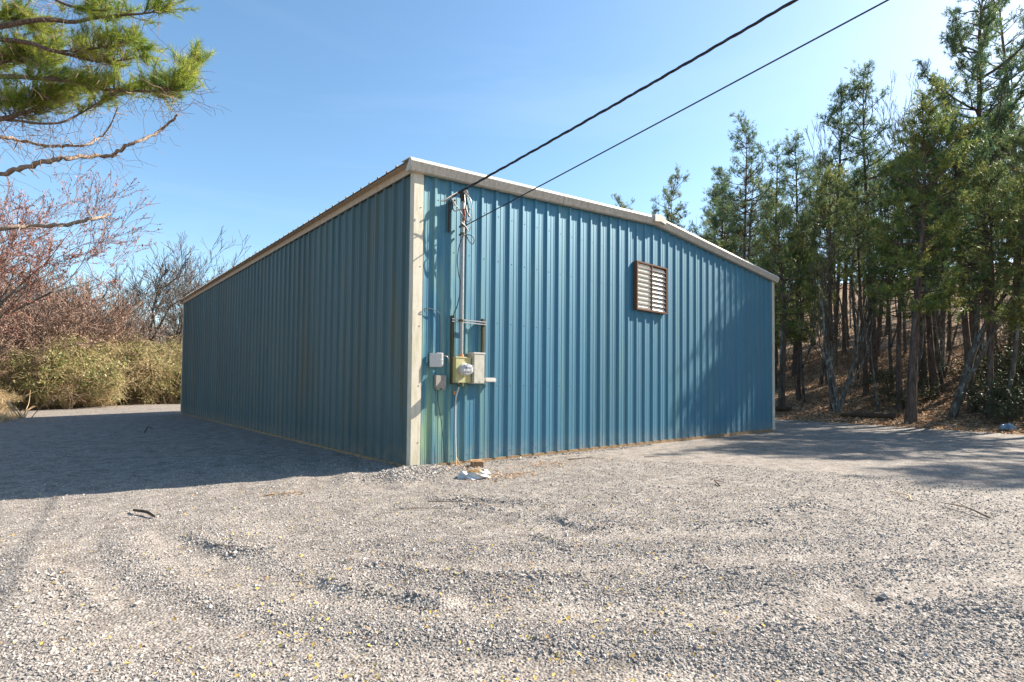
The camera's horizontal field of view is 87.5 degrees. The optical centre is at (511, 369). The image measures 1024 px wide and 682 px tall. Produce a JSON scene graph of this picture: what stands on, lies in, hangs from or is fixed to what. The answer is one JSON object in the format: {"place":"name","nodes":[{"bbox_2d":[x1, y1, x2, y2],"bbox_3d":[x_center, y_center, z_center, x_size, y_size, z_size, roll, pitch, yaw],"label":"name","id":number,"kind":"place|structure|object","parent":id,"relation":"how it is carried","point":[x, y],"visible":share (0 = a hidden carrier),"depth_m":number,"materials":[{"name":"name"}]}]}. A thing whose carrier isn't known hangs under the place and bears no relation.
{"place":"outdoors","nodes":[
{"label":"outdoors","id":0,"kind":"place"},
{"bbox_2d":[0,404,1023,681],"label":"gravel lot","id":1,"kind":"structure","parent":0,"point":[104,442],"depth_m":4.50,"materials":[{"name":"grey gravel"}]},
{"bbox_2d":[1,418,611,500],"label":"leaf drifts","id":2,"kind":"object","parent":1,"relation":"on","point":[515,472],"visible":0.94,"depth_m":7.83,"materials":[{"name":"brown plant"}]},
{"bbox_2d":[0,461,826,681],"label":"scattered leaves","id":3,"kind":"object","parent":1,"relation":"on","point":[530,637],"visible":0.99,"depth_m":3.04,"materials":[{"name":"brown plant"}]},
{"bbox_2d":[457,467,490,479],"bbox_3d":[-0.510,1.402,7.309,0.528,0.126,0.382,2,-2,-41],"label":"plastic bag","id":4,"kind":"object","parent":1,"relation":"on","point":[473,473],"visible":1,"depth_m":7.20,"materials":[{"name":"plastic"}]},
{"bbox_2d":[0,0,1023,341],"label":"sky","id":5,"kind":"structure","parent":0,"point":[325,98],"materials":[{"name":"blue"}]},
{"bbox_2d":[3,262,1023,434],"bbox_3d":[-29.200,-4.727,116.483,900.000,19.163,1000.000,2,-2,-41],"label":"ground","id":6,"kind":"structure","parent":0,"point":[860,406],"depth_m":24.67,"materials":[{"name":"brown soil"}]},
{"bbox_2d":[0,386,22,411],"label":"bush","id":7,"kind":"object","parent":6,"relation":"on","point":[4,406],"visible":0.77,"depth_m":22.78,"materials":[{"name":"plant"}]},
{"bbox_2d":[0,354,31,408],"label":"bush","id":8,"kind":"object","parent":6,"relation":"on","point":[2,386],"visible":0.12,"depth_m":25.36,"materials":[{"name":"green plant"}]},
{"bbox_2d":[0,270,79,356],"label":"tree","id":9,"kind":"object","parent":6,"relation":"on","point":[40,321],"visible":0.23,"depth_m":27.75,"materials":[{"name":"brown plant"}]},
{"bbox_2d":[0,243,81,350],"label":"tree","id":10,"kind":"object","parent":6,"relation":"on","point":[22,297],"visible":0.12,"depth_m":29.02,"materials":[{"name":"brown plant"}]},
{"bbox_2d":[0,313,90,408],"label":"bush","id":11,"kind":"object","parent":6,"relation":"on","point":[31,344],"visible":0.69,"depth_m":24.92,"materials":[{"name":"brown plant"}]},
{"bbox_2d":[0,339,108,409],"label":"bush","id":12,"kind":"object","parent":6,"relation":"on","point":[27,383],"visible":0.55,"depth_m":25.24,"materials":[{"name":"green plant"}]},
{"bbox_2d":[21,372,88,409],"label":"bush","id":13,"kind":"object","parent":6,"relation":"on","point":[51,395],"visible":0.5,"depth_m":25.72,"materials":[{"name":"green plant"}]},
{"bbox_2d":[0,268,137,359],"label":"tree","id":14,"kind":"object","parent":6,"relation":"on","point":[79,328],"visible":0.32,"depth_m":27.58,"materials":[{"name":"brown plant"}]},
{"bbox_2d":[0,264,144,407],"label":"tree","id":15,"kind":"object","parent":6,"relation":"on","point":[51,318],"visible":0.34,"depth_m":26.67,"materials":[{"name":"brown plant"}]},
{"bbox_2d":[33,366,113,408],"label":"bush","id":16,"kind":"object","parent":6,"relation":"on","point":[66,406],"visible":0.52,"depth_m":26.20,"materials":[{"name":"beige plant"}]},
{"bbox_2d":[0,258,153,346],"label":"tree","id":17,"kind":"object","parent":6,"relation":"on","point":[94,310],"visible":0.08,"depth_m":31.43,"materials":[{"name":"brown plant"}]},
{"bbox_2d":[18,333,141,409],"bbox_3d":[-22.547,0.126,27.518,6.084,3.850,6.599,1,-2,-28],"label":"bush","id":18,"kind":"object","parent":6,"relation":"on","point":[58,361],"visible":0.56,"depth_m":26.29,"materials":[{"name":"green plant"}]},
{"bbox_2d":[0,160,160,336],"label":"budding tree","id":19,"kind":"object","parent":6,"relation":"on","point":[4,261],"visible":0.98,"depth_m":17.59,"materials":[{"name":"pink plant"}]},
{"bbox_2d":[35,338,135,407],"bbox_3d":[-22.965,0.143,28.308,7.387,4.361,5.883,1,-2,-9],"label":"bush","id":20,"kind":"object","parent":6,"relation":"on","point":[113,384],"visible":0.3,"depth_m":27.00,"materials":[{"name":"green plant"}]},
{"bbox_2d":[0,270,175,350],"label":"tree","id":21,"kind":"object","parent":6,"relation":"on","point":[109,313],"visible":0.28,"depth_m":30.75,"materials":[{"name":"brown plant"}]},
{"bbox_2d":[12,302,163,361],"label":"tree","id":22,"kind":"object","parent":6,"relation":"on","point":[131,328],"visible":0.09,"depth_m":32.10,"materials":[{"name":"brown plant"}]},
{"bbox_2d":[61,370,118,406],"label":"bush","id":23,"kind":"object","parent":6,"relation":"on","point":[103,401],"visible":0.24,"depth_m":27.65,"materials":[{"name":"plant"}]},
{"bbox_2d":[0,400,180,420],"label":"dead grass","id":24,"kind":"structure","parent":6,"relation":"on","point":[9,416],"depth_m":26.71,"materials":[{"name":"plant"}]},
{"bbox_2d":[35,328,172,405],"bbox_3d":[-23.776,-0.084,29.809,8.496,5.015,6.766,2,-2,-31],"label":"bush","id":25,"kind":"object","parent":6,"relation":"on","point":[106,347],"visible":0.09,"depth_m":29.45,"materials":[{"name":"green plant"}]},
{"bbox_2d":[1,250,208,344],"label":"bare tree","id":26,"kind":"object","parent":6,"relation":"on","point":[141,298],"visible":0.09,"depth_m":39.71,"materials":[{"name":"brown plant"}]},
{"bbox_2d":[38,332,176,405],"bbox_3d":[-22.825,-0.119,30.357,7.589,4.428,6.997,1,-2,-22],"label":"bush","id":27,"kind":"object","parent":6,"relation":"on","point":[134,385],"visible":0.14,"depth_m":30.02,"materials":[{"name":"green plant"}]},
{"bbox_2d":[0,0,231,255],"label":"overhanging pine","id":28,"kind":"object","parent":6,"relation":"on","point":[41,50],"visible":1,"depth_m":7.95,"materials":[{"name":"green plant"}]},
{"bbox_2d":[5,225,255,350],"bbox_3d":[-26.439,-3.466,38.030,18.798,11.922,9.989,1,-2,-8],"label":"bare tree","id":29,"kind":"object","parent":6,"relation":"on","point":[158,290],"visible":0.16,"depth_m":35.60,"materials":[{"name":"brown plant"}]},
{"bbox_2d":[103,328,178,402],"bbox_3d":[-22.299,-0.128,31.159,7.151,4.444,6.176,0,-2,27],"label":"bush","id":30,"kind":"object","parent":6,"relation":"on","point":[137,374],"visible":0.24,"depth_m":29.65,"materials":[{"name":"plant"}]},
{"bbox_2d":[116,383,168,404],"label":"bush","id":31,"kind":"object","parent":6,"relation":"on","point":[135,397],"visible":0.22,"depth_m":30.65,"materials":[{"name":"plant"}]},
{"bbox_2d":[107,278,180,347],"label":"bare tree","id":32,"kind":"object","parent":6,"relation":"on","point":[168,325],"visible":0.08,"depth_m":47.73,"materials":[{"name":"brown plant"}]},
{"bbox_2d":[44,242,247,400],"bbox_3d":[-23.763,-2.833,37.329,14.540,11.165,8.347,1,-2,-4],"label":"bare tree","id":33,"kind":"object","parent":6,"relation":"on","point":[167,303],"visible":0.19,"depth_m":35.85,"materials":[{"name":"brown plant"}]},
{"bbox_2d":[110,334,181,403],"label":"bush","id":34,"kind":"object","parent":6,"relation":"on","point":[168,382],"visible":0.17,"depth_m":31.00,"materials":[{"name":"green plant"}]},
{"bbox_2d":[111,336,181,404],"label":"bush","id":35,"kind":"object","parent":6,"relation":"on","point":[177,370],"visible":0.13,"depth_m":30.63,"materials":[{"name":"green plant"}]},
{"bbox_2d":[146,247,218,338],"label":"bare tree","id":36,"kind":"object","parent":6,"relation":"on","point":[181,291],"visible":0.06,"depth_m":55.46,"materials":[{"name":"brown plant"}]},
{"bbox_2d":[179,157,779,466],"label":"metal building","id":37,"kind":"structure","parent":6,"relation":"on","point":[607,326],"depth_m":10.44,"materials":[{"name":"blue metal"}]},
{"bbox_2d":[429,353,449,366],"bbox_3d":[-1.095,-0.157,8.232,0.370,0.225,0.116,2,-2,-37],"label":"phone box","id":38,"kind":"object","parent":37,"relation":"attached to","point":[435,359],"visible":1,"depth_m":8.15,"materials":[{"name":"plastic"}]},
{"bbox_2d":[441,190,471,356],"bbox_3d":[-0.915,-1.538,8.320,0.615,2.665,0.261,2,-2,-41],"label":"service mast","id":39,"kind":"object","parent":37,"relation":"attached to","point":[463,199],"visible":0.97,"depth_m":8.45,"materials":[{"name":"metal"}]},
{"bbox_2d":[458,0,797,193],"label":"service drop cable","id":40,"kind":"object","parent":39,"relation":"attached to","point":[653,82],"visible":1,"depth_m":6.56,"materials":[{"name":"black rubber"}]},
{"bbox_2d":[465,0,888,225],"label":"phone line","id":41,"kind":"object","parent":39,"relation":"attached to","point":[881,3],"visible":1,"depth_m":6.24,"materials":[{"name":"black rubber"}]},
{"bbox_2d":[452,356,472,385],"bbox_3d":[-0.754,0.023,8.400,0.310,0.462,0.287,2,-2,-41],"label":"electric meter box","id":42,"kind":"object","parent":37,"relation":"attached to","point":[462,369],"visible":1,"depth_m":8.35,"materials":[{"name":"metal"}]},
{"bbox_2d":[450,315,486,383],"bbox_3d":[-0.701,-0.310,8.604,0.680,1.080,0.066,2,-2,-41],"label":"strut rack","id":43,"kind":"object","parent":37,"relation":"attached to","point":[483,322],"visible":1,"depth_m":8.41,"materials":[{"name":"metal"}]},
{"bbox_2d":[467,352,485,383],"bbox_3d":[-0.576,-0.028,8.627,0.238,0.504,0.178,2,-2,-41],"label":"breaker panel","id":44,"kind":"object","parent":37,"relation":"attached to","point":[477,364],"visible":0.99,"depth_m":8.55,"materials":[{"name":"metal"}]},
{"bbox_2d":[474,354,484,382],"bbox_3d":[-0.524,-0.017,8.565,0.207,0.455,0.008,2,-2,-41],"label":"door","id":45,"kind":"structure","parent":44,"relation":"in","point":[479,360],"depth_m":8.56,"materials":[{"name":"metal"}]},
{"bbox_2d":[650,165,694,233],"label":"pine tree","id":46,"kind":"object","parent":6,"relation":"on","point":[672,218],"visible":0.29,"depth_m":35.79,"materials":[{"name":"green plant"}]},
{"bbox_2d":[687,166,755,256],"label":"pine tree","id":47,"kind":"object","parent":6,"relation":"on","point":[715,223],"visible":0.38,"depth_m":36.10,"materials":[{"name":"green plant"}]},
{"bbox_2d":[703,187,746,256],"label":"pine tree","id":48,"kind":"object","parent":6,"relation":"on","point":[714,210],"visible":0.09,"depth_m":40.48,"materials":[{"name":"green plant"}]},
{"bbox_2d":[712,110,779,263],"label":"pine tree","id":49,"kind":"object","parent":6,"relation":"on","point":[732,204],"visible":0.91,"depth_m":29.85,"materials":[{"name":"green plant"}]},
{"bbox_2d":[726,159,774,258],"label":"pine tree","id":50,"kind":"object","parent":6,"relation":"on","point":[751,210],"visible":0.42,"depth_m":35.05,"materials":[{"name":"green plant"}]},
{"bbox_2d":[750,185,793,322],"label":"pine tree","id":51,"kind":"object","parent":6,"relation":"on","point":[767,220],"visible":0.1,"depth_m":38.37,"materials":[{"name":"green plant"}]},
{"bbox_2d":[751,139,793,346],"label":"pine tree","id":52,"kind":"object","parent":6,"relation":"on","point":[778,170],"visible":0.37,"depth_m":32.07,"materials":[{"name":"green plant"}]},
{"bbox_2d":[774,283,802,387],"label":"pine tree","id":53,"kind":"object","parent":6,"relation":"on","point":[777,343],"visible":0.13,"depth_m":27.97,"materials":[{"name":"green plant"}]},
{"bbox_2d":[746,200,831,405],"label":"pine tree","id":54,"kind":"object","parent":6,"relation":"on","point":[782,259],"visible":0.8,"depth_m":23.72,"materials":[{"name":"green plant"}]},
{"bbox_2d":[771,129,827,375],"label":"pine tree","id":55,"kind":"object","parent":6,"relation":"on","point":[794,164],"visible":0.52,"depth_m":30.09,"materials":[{"name":"green plant"}]},
{"bbox_2d":[775,335,823,395],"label":"brush shrub","id":56,"kind":"object","parent":6,"relation":"on","point":[797,362],"visible":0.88,"depth_m":24.71,"materials":[{"name":"plant"}]},
{"bbox_2d":[776,193,827,405],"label":"bare tree","id":57,"kind":"object","parent":6,"relation":"on","point":[780,370],"visible":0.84,"depth_m":23.59,"materials":[{"name":"brown plant"}]},
{"bbox_2d":[774,238,839,400],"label":"pine tree","id":58,"kind":"object","parent":6,"relation":"on","point":[804,334],"visible":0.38,"depth_m":24.72,"materials":[{"name":"green plant"}]},
{"bbox_2d":[789,200,833,402],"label":"bare tree","id":59,"kind":"object","parent":6,"relation":"on","point":[802,364],"visible":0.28,"depth_m":24.36,"materials":[{"name":"brown plant"}]},
{"bbox_2d":[797,149,839,345],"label":"pine tree","id":60,"kind":"object","parent":6,"relation":"on","point":[817,166],"visible":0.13,"depth_m":37.94,"materials":[{"name":"green plant"}]},
{"bbox_2d":[796,162,857,410],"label":"pine tree","id":61,"kind":"object","parent":6,"relation":"on","point":[828,179],"visible":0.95,"depth_m":22.84,"materials":[{"name":"green plant"}]},
{"bbox_2d":[812,154,864,364],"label":"pine tree","id":62,"kind":"object","parent":6,"relation":"on","point":[836,312],"visible":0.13,"depth_m":30.48,"materials":[{"name":"green plant"}]},
{"bbox_2d":[804,77,879,383],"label":"pine tree","id":63,"kind":"object","parent":6,"relation":"on","point":[840,110],"visible":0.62,"depth_m":26.93,"materials":[{"name":"green plant"}]},
{"bbox_2d":[808,338,875,412],"bbox_3d":[13.515,0.040,21.978,2.458,3.530,2.733,0,-2,19],"label":"brush shrub","id":64,"kind":"object","parent":6,"relation":"on","point":[862,357],"visible":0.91,"depth_m":21.54,"materials":[{"name":"plant"}]},
{"bbox_2d":[815,162,870,379],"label":"bare tree","id":65,"kind":"object","parent":6,"relation":"on","point":[854,325],"visible":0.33,"depth_m":27.10,"materials":[{"name":"brown plant"}]},
{"bbox_2d":[822,202,865,352],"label":"pine tree","id":66,"kind":"object","parent":6,"relation":"on","point":[843,297],"visible":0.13,"depth_m":33.85,"materials":[{"name":"green plant"}]},
{"bbox_2d":[799,118,890,384],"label":"bare tree","id":67,"kind":"object","parent":6,"relation":"on","point":[827,320],"visible":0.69,"depth_m":25.14,"materials":[{"name":"brown plant"}]},
{"bbox_2d":[798,232,901,412],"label":"bare tree","id":68,"kind":"object","parent":6,"relation":"on","point":[837,405],"visible":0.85,"depth_m":21.89,"materials":[{"name":"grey plant"}]},
{"bbox_2d":[825,179,884,395],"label":"pine tree","id":69,"kind":"object","parent":6,"relation":"on","point":[858,248],"visible":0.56,"depth_m":23.96,"materials":[{"name":"green plant"}]},
{"bbox_2d":[832,273,884,412],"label":"bare tree","id":70,"kind":"object","parent":6,"relation":"on","point":[876,396],"visible":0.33,"depth_m":21.36,"materials":[{"name":"brown plant"}]},
{"bbox_2d":[835,325,888,384],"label":"brush shrub","id":71,"kind":"object","parent":6,"relation":"on","point":[842,349],"visible":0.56,"depth_m":25.77,"materials":[{"name":"plant"}]},
{"bbox_2d":[824,58,904,380],"bbox_3d":[17.471,-7.230,26.482,3.939,16.141,3.926,2,-2,-41],"label":"pine tree","id":72,"kind":"object","parent":6,"relation":"on","point":[865,133],"visible":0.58,"depth_m":26.17,"materials":[{"name":"green plant"}]},
{"bbox_2d":[840,412,898,419],"bbox_3d":[13.480,1.722,20.230,0.252,0.256,1.930,2,-2,-32],"label":"fallen log","id":73,"kind":"object","parent":6,"relation":"on","point":[873,415],"visible":0.91,"depth_m":20.06,"materials":[{"name":"wood"}]},
{"bbox_2d":[851,155,914,356],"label":"pine tree","id":74,"kind":"object","parent":6,"relation":"on","point":[879,323],"visible":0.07,"depth_m":30.86,"materials":[{"name":"green plant"}]},
{"bbox_2d":[861,364,907,391],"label":"evergreen shrub","id":75,"kind":"object","parent":6,"relation":"on","point":[886,382],"visible":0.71,"depth_m":23.61,"materials":[{"name":"green plant"}]},
{"bbox_2d":[865,385,903,406],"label":"evergreen shrub","id":76,"kind":"object","parent":6,"relation":"on","point":[884,395],"visible":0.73,"depth_m":21.70,"materials":[{"name":"green plant"}]},
{"bbox_2d":[775,341,1023,433],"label":"leaf litter","id":77,"kind":"object","parent":6,"relation":"on","point":[889,422],"visible":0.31,"depth_m":21.89,"materials":[{"name":"brown plant"}]},
{"bbox_2d":[855,158,952,410],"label":"pine tree","id":78,"kind":"object","parent":6,"relation":"on","point":[899,316],"visible":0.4,"depth_m":20.87,"materials":[{"name":"green plant"}]},
{"bbox_2d":[881,182,926,390],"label":"bare tree","id":79,"kind":"object","parent":6,"relation":"on","point":[889,339],"visible":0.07,"depth_m":24.09,"materials":[{"name":"brown plant"}]},
{"bbox_2d":[867,70,951,364],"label":"bare tree","id":80,"kind":"object","parent":6,"relation":"on","point":[942,345],"visible":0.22,"depth_m":26.11,"materials":[{"name":"brown plant"}]},
{"bbox_2d":[890,374,952,401],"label":"evergreen shrub","id":81,"kind":"object","parent":6,"relation":"on","point":[920,389],"visible":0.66,"depth_m":21.13,"materials":[{"name":"green plant"}]},
{"bbox_2d":[862,69,983,423],"bbox_3d":[14.366,-4.031,18.758,3.415,12.416,3.513,2,-2,-41],"label":"pine tree","id":82,"kind":"object","parent":6,"relation":"on","point":[918,195],"visible":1,"depth_m":18.54,"materials":[{"name":"green plant"}]},
{"bbox_2d":[878,94,968,379],"bbox_3d":[17.137,-5.049,22.206,2.719,12.906,2.473,2,-2,-33],"label":"bare tree","id":83,"kind":"object","parent":6,"relation":"on","point":[921,338],"visible":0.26,"depth_m":21.33,"materials":[{"name":"brown plant"}]},
{"bbox_2d":[872,123,986,397],"bbox_3d":[17.133,-4.397,22.001,3.712,11.744,3.301,0,-2,14],"label":"pine tree","id":84,"kind":"object","parent":6,"relation":"on","point":[931,363],"visible":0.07,"depth_m":21.57,"materials":[{"name":"green plant"}]},
{"bbox_2d":[891,298,969,366],"bbox_3d":[19.227,-1.725,24.531,3.049,3.939,2.742,0,-2,30],"label":"brush shrub","id":85,"kind":"object","parent":6,"relation":"on","point":[950,319],"visible":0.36,"depth_m":24.16,"materials":[{"name":"plant"}]},
{"bbox_2d":[890,96,977,386],"bbox_3d":[18.418,-5.488,23.418,3.383,12.927,3.152,-1,-2,37],"label":"pine tree","id":86,"kind":"object","parent":6,"relation":"on","point":[924,371],"visible":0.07,"depth_m":23.41,"materials":[{"name":"green plant"}]},
{"bbox_2d":[893,105,1019,411],"bbox_3d":[15.899,-3.950,19.152,3.228,11.482,3.629,0,-2,2],"label":"pine tree","id":87,"kind":"object","parent":6,"relation":"on","point":[967,342],"visible":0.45,"depth_m":18.97,"materials":[{"name":"green plant"}]},
{"bbox_2d":[930,90,983,392],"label":"bare tree","id":88,"kind":"object","parent":6,"relation":"on","point":[940,375],"visible":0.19,"depth_m":21.92,"materials":[{"name":"brown plant"}]},
{"bbox_2d":[937,356,986,384],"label":"evergreen shrub","id":89,"kind":"object","parent":6,"relation":"on","point":[959,370],"visible":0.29,"depth_m":22.47,"materials":[{"name":"green plant"}]},
{"bbox_2d":[911,0,1023,377],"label":"pine tree","id":90,"kind":"object","parent":6,"relation":"on","point":[979,58],"visible":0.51,"depth_m":21.83,"materials":[{"name":"green plant"}]},
{"bbox_2d":[923,319,1011,399],"bbox_3d":[17.579,-0.582,20.414,2.808,3.627,2.525,0,-2,12],"label":"brush shrub","id":91,"kind":"object","parent":6,"relation":"on","point":[959,341],"visible":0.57,"depth_m":20.74,"materials":[{"name":"plant"}]},
{"bbox_2d":[939,115,1004,372],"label":"pine tree","id":92,"kind":"object","parent":6,"relation":"on","point":[976,285],"visible":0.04,"depth_m":23.69,"materials":[{"name":"green plant"}]},
{"bbox_2d":[927,150,1023,418],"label":"pine tree","id":93,"kind":"object","parent":6,"relation":"on","point":[983,189],"visible":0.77,"depth_m":17.74,"materials":[{"name":"green plant"}]},
{"bbox_2d":[944,166,1023,418],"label":"bare tree","id":94,"kind":"object","parent":6,"relation":"on","point":[969,370],"visible":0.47,"depth_m":18.22,"materials":[{"name":"brown plant"}]},
{"bbox_2d":[949,350,1023,396],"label":"evergreen shrub","id":95,"kind":"object","parent":6,"relation":"on","point":[1022,370],"visible":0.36,"depth_m":19.21,"materials":[{"name":"green plant"}]},
{"bbox_2d":[952,369,1023,412],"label":"evergreen shrub","id":96,"kind":"object","parent":6,"relation":"on","point":[984,389],"visible":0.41,"depth_m":18.14,"materials":[{"name":"green plant"}]},
{"bbox_2d":[956,331,1023,392],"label":"evergreen shrub","id":97,"kind":"object","parent":6,"relation":"on","point":[1010,351],"visible":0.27,"depth_m":19.32,"materials":[{"name":"green plant"}]},
{"bbox_2d":[959,0,1023,351],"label":"pine tree","id":98,"kind":"object","parent":6,"relation":"on","point":[1000,52],"visible":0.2,"depth_m":25.31,"materials":[{"name":"green plant"}]},
{"bbox_2d":[959,364,1023,414],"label":"evergreen shrub","id":99,"kind":"object","parent":6,"relation":"on","point":[1005,387],"visible":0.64,"depth_m":17.54,"materials":[{"name":"green plant"}]},
{"bbox_2d":[969,86,1023,414],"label":"bare tree","id":100,"kind":"object","parent":6,"relation":"on","point":[1014,355],"visible":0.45,"depth_m":17.63,"materials":[{"name":"brown plant"}]},
{"bbox_2d":[973,403,1021,425],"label":"evergreen shrub","id":101,"kind":"object","parent":6,"relation":"on","point":[998,415],"visible":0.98,"depth_m":16.87,"materials":[{"name":"green plant"}]},
{"bbox_2d":[974,379,1023,423],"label":"evergreen shrub","id":102,"kind":"object","parent":6,"relation":"on","point":[1011,405],"visible":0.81,"depth_m":16.90,"materials":[{"name":"green plant"}]},
{"bbox_2d":[975,104,1023,355],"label":"pine tree","id":103,"kind":"object","parent":6,"relation":"on","point":[999,209],"visible":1,"depth_m":16.27,"materials":[{"name":"green plant"}]},
{"bbox_2d":[976,185,1023,342],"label":"pine tree","id":104,"kind":"object","parent":6,"relation":"on","point":[1018,278],"visible":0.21,"depth_m":17.91,"materials":[{"name":"green plant"}]},
{"bbox_2d":[977,329,1023,380],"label":"brush shrub","id":105,"kind":"object","parent":6,"relation":"on","point":[998,357],"visible":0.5,"depth_m":18.72,"materials":[{"name":"plant"}]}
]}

